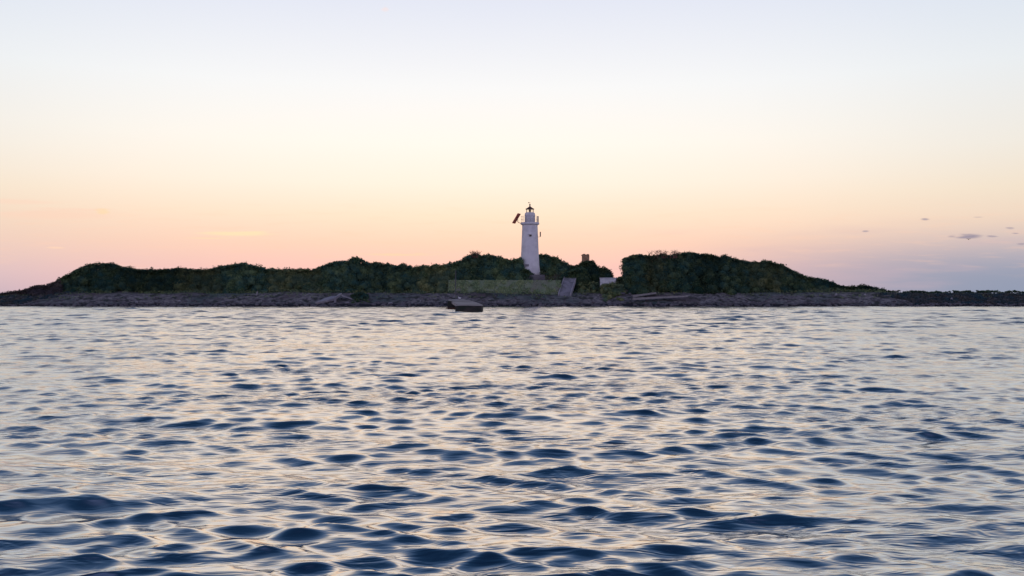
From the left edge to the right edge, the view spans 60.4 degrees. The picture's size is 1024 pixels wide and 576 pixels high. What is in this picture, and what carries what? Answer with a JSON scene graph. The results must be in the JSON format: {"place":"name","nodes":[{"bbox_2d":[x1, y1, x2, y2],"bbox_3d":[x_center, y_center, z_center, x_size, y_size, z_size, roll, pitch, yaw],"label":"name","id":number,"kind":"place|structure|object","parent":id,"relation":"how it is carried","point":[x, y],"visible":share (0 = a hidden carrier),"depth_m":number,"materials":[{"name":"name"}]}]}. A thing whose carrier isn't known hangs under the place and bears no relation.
{"place":"outdoors","nodes":[
{"label":"outdoors","id":0,"kind":"place"},
{"bbox_2d":[15,290,991,298],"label":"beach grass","id":1,"kind":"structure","parent":0,"point":[444,293],"depth_m":140.38,"materials":[{"name":"green plant"}]},
{"bbox_2d":[0,306,1023,575],"bbox_3d":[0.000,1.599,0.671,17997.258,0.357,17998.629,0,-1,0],"label":"water","id":2,"kind":"structure","parent":0,"point":[522,440],"depth_m":9.72,"materials":[{"name":"blue liquid"}]},
{"bbox_2d":[446,299,482,311],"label":"jetty","id":3,"kind":"object","parent":2,"relation":"in","point":[462,305],"visible":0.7,"depth_m":91.88,"materials":[{"name":"concrete"}]},
{"bbox_2d":[0,0,1023,292],"label":"sky","id":4,"kind":"structure","parent":0,"point":[844,142],"materials":[{"name":"orange"}]},
{"bbox_2d":[0,273,1023,306],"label":"rocky shore","id":5,"kind":"structure","parent":0,"point":[490,298],"depth_m":138.75,"materials":[{"name":"grey stone"}]},
{"bbox_2d":[0,280,64,296],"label":"scrub","id":6,"kind":"object","parent":5,"relation":"on","point":[52,287],"visible":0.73,"depth_m":142.41,"materials":[{"name":"green plant"}]},
{"bbox_2d":[56,266,90,291],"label":"evergreen shrub","id":7,"kind":"object","parent":5,"relation":"on","point":[75,280],"visible":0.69,"depth_m":144.36,"materials":[{"name":"green plant"}]},
{"bbox_2d":[73,262,134,292],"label":"evergreen shrub","id":8,"kind":"object","parent":5,"relation":"on","point":[102,277],"visible":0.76,"depth_m":145.48,"materials":[{"name":"green plant"}]},
{"bbox_2d":[124,266,186,292],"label":"evergreen shrub","id":9,"kind":"object","parent":5,"relation":"on","point":[146,279],"visible":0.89,"depth_m":144.98,"materials":[{"name":"green plant"}]},
{"bbox_2d":[171,265,226,292],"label":"evergreen shrub","id":10,"kind":"object","parent":5,"relation":"on","point":[200,280],"visible":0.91,"depth_m":145.32,"materials":[{"name":"green plant"}]},
{"bbox_2d":[212,262,276,292],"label":"evergreen shrub","id":11,"kind":"object","parent":5,"relation":"on","point":[239,277],"visible":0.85,"depth_m":145.66,"materials":[{"name":"green plant"}]},
{"bbox_2d":[264,266,322,292],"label":"evergreen shrub","id":12,"kind":"object","parent":5,"relation":"on","point":[299,279],"visible":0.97,"depth_m":145.04,"materials":[{"name":"green plant"}]},
{"bbox_2d":[315,293,341,303],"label":"broken slab","id":13,"kind":"structure","parent":5,"relation":"on","point":[329,299],"depth_m":136.76,"materials":[{"name":"concrete"}]},
{"bbox_2d":[313,260,355,292],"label":"evergreen shrub","id":14,"kind":"object","parent":5,"relation":"on","point":[333,275],"visible":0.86,"depth_m":145.37,"materials":[{"name":"green plant"}]},
{"bbox_2d":[338,256,377,292],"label":"evergreen shrub","id":15,"kind":"object","parent":5,"relation":"on","point":[361,271],"visible":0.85,"depth_m":145.79,"materials":[{"name":"green plant"}]},
{"bbox_2d":[349,291,370,302],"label":"scrub","id":16,"kind":"object","parent":5,"relation":"on","point":[358,296],"visible":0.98,"depth_m":138.42,"materials":[{"name":"green plant"}]},
{"bbox_2d":[364,261,393,292],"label":"evergreen shrub","id":17,"kind":"object","parent":5,"relation":"on","point":[378,285],"visible":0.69,"depth_m":146.16,"materials":[{"name":"green plant"}]},
{"bbox_2d":[382,263,419,292],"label":"evergreen shrub","id":18,"kind":"object","parent":5,"relation":"on","point":[399,277],"visible":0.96,"depth_m":144.52,"materials":[{"name":"green plant"}]},
{"bbox_2d":[408,263,452,292],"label":"evergreen shrub","id":19,"kind":"object","parent":5,"relation":"on","point":[430,277],"visible":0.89,"depth_m":145.74,"materials":[{"name":"green plant"}]},
{"bbox_2d":[6,270,883,295],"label":"undergrowth","id":20,"kind":"object","parent":5,"relation":"on","point":[826,289],"visible":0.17,"depth_m":142.51,"materials":[{"name":"green plant"}]},
{"bbox_2d":[445,256,471,279],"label":"evergreen shrub","id":21,"kind":"object","parent":5,"relation":"on","point":[460,266],"visible":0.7,"depth_m":146.86,"materials":[{"name":"green plant"}]},
{"bbox_2d":[461,253,489,279],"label":"evergreen shrub","id":22,"kind":"object","parent":5,"relation":"on","point":[475,270],"visible":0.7,"depth_m":147.25,"materials":[{"name":"green plant"}]},
{"bbox_2d":[469,250,481,257],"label":"dry shrub","id":23,"kind":"object","parent":22,"relation":"on","point":[471,253],"visible":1,"depth_m":148.73,"materials":[{"name":"plant"}]},
{"bbox_2d":[478,254,527,279],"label":"evergreen shrub","id":24,"kind":"object","parent":5,"relation":"on","point":[500,267],"visible":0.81,"depth_m":147.07,"materials":[{"name":"green plant"}]},
{"bbox_2d":[448,279,561,294],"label":"retaining wall","id":25,"kind":"structure","parent":5,"relation":"on","point":[550,286],"depth_m":143.47,"materials":[{"name":"stone"}]},
{"bbox_2d":[0,291,1023,304],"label":"shore scrub","id":26,"kind":"object","parent":5,"relation":"on","point":[965,297],"visible":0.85,"depth_m":138.80,"materials":[{"name":"green plant"}]},
{"bbox_2d":[512,202,540,274],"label":"lighthouse","id":27,"kind":"object","parent":5,"relation":"on","point":[529,252],"visible":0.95,"depth_m":148.89,"materials":[{"name":"paint"}]},
{"bbox_2d":[519,268,533,291],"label":"evergreen shrub","id":28,"kind":"object","parent":5,"relation":"on","point":[526,272],"visible":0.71,"depth_m":146.28,"materials":[{"name":"green plant"}]},
{"bbox_2d":[529,275,544,279],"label":"stone wall","id":29,"kind":"structure","parent":5,"relation":"on","point":[538,277],"depth_m":146.33,"materials":[{"name":"grey stone"}]},
{"bbox_2d":[539,253,573,276],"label":"evergreen shrub","id":30,"kind":"object","parent":5,"relation":"on","point":[549,264],"visible":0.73,"depth_m":151.46,"materials":[{"name":"green plant"}]},
{"bbox_2d":[558,276,575,295],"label":"stairway","id":31,"kind":"object","parent":5,"relation":"on","point":[567,287],"visible":1,"depth_m":143.55,"materials":[{"name":"concrete"}]},
{"bbox_2d":[560,266,590,287],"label":"evergreen shrub","id":32,"kind":"object","parent":5,"relation":"on","point":[580,273],"visible":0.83,"depth_m":145.75,"materials":[{"name":"green plant"}]},
{"bbox_2d":[563,260,603,292],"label":"evergreen shrub","id":33,"kind":"object","parent":5,"relation":"on","point":[592,271],"visible":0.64,"depth_m":147.37,"materials":[{"name":"green plant"}]},
{"bbox_2d":[581,254,588,261],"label":"ruined chimney","id":34,"kind":"object","parent":5,"relation":"on","point":[585,257],"visible":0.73,"depth_m":149.95,"materials":[{"name":"brick"}]},
{"bbox_2d":[575,281,600,292],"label":"scrub","id":35,"kind":"object","parent":5,"relation":"on","point":[582,286],"visible":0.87,"depth_m":144.51,"materials":[{"name":"green plant"}]},
{"bbox_2d":[592,264,614,283],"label":"evergreen shrub","id":36,"kind":"object","parent":5,"relation":"on","point":[607,272],"visible":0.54,"depth_m":147.94,"materials":[{"name":"green plant"}]},
{"bbox_2d":[599,278,616,284],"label":"white hut","id":37,"kind":"object","parent":5,"relation":"on","point":[606,280],"visible":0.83,"depth_m":144.23,"materials":[{"name":"white paint"}]},
{"bbox_2d":[598,282,624,301],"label":"scrub","id":38,"kind":"object","parent":5,"relation":"on","point":[609,291],"visible":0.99,"depth_m":141.76,"materials":[{"name":"green plant"}]},
{"bbox_2d":[616,276,627,293],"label":"scrub","id":39,"kind":"object","parent":5,"relation":"on","point":[618,280],"visible":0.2,"depth_m":145.44,"materials":[{"name":"green plant"}]},
{"bbox_2d":[619,253,649,293],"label":"evergreen shrub","id":40,"kind":"object","parent":5,"relation":"on","point":[631,266],"visible":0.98,"depth_m":144.81,"materials":[{"name":"green plant"}]},
{"bbox_2d":[632,292,655,296],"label":"driftwood beam","id":41,"kind":"structure","parent":5,"relation":"on","point":[637,295],"depth_m":139.51,"materials":[{"name":"grey wood"}]},
{"bbox_2d":[638,253,668,292],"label":"evergreen shrub","id":42,"kind":"object","parent":5,"relation":"on","point":[654,274],"visible":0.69,"depth_m":145.25,"materials":[{"name":"green plant"}]},
{"bbox_2d":[649,249,679,257],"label":"bare shrub","id":43,"kind":"object","parent":42,"relation":"on","point":[674,256],"visible":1,"depth_m":148.33,"materials":[{"name":"plant"}]},
{"bbox_2d":[632,295,687,299],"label":"driftwood beam","id":44,"kind":"structure","parent":5,"relation":"on","point":[639,298],"depth_m":137.42,"materials":[{"name":"grey wood"}]},
{"bbox_2d":[659,251,701,292],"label":"evergreen shrub","id":45,"kind":"object","parent":5,"relation":"on","point":[678,272],"visible":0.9,"depth_m":145.96,"materials":[{"name":"green plant"}]},
{"bbox_2d":[688,252,730,293],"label":"evergreen shrub","id":46,"kind":"object","parent":5,"relation":"on","point":[707,269],"visible":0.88,"depth_m":145.43,"materials":[{"name":"green plant"}]},
{"bbox_2d":[717,254,760,295],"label":"evergreen shrub","id":47,"kind":"object","parent":5,"relation":"on","point":[734,278],"visible":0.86,"depth_m":144.92,"materials":[{"name":"green plant"}]},
{"bbox_2d":[745,259,787,292],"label":"evergreen shrub","id":48,"kind":"object","parent":5,"relation":"on","point":[765,271],"visible":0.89,"depth_m":145.33,"materials":[{"name":"green plant"}]},
{"bbox_2d":[776,264,838,292],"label":"evergreen shrub","id":49,"kind":"object","parent":5,"relation":"on","point":[793,280],"visible":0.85,"depth_m":145.77,"materials":[{"name":"green plant"}]},
{"bbox_2d":[830,280,893,292],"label":"evergreen shrub","id":50,"kind":"object","parent":5,"relation":"on","point":[852,287],"visible":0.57,"depth_m":145.12,"materials":[{"name":"green plant"}]}
]}

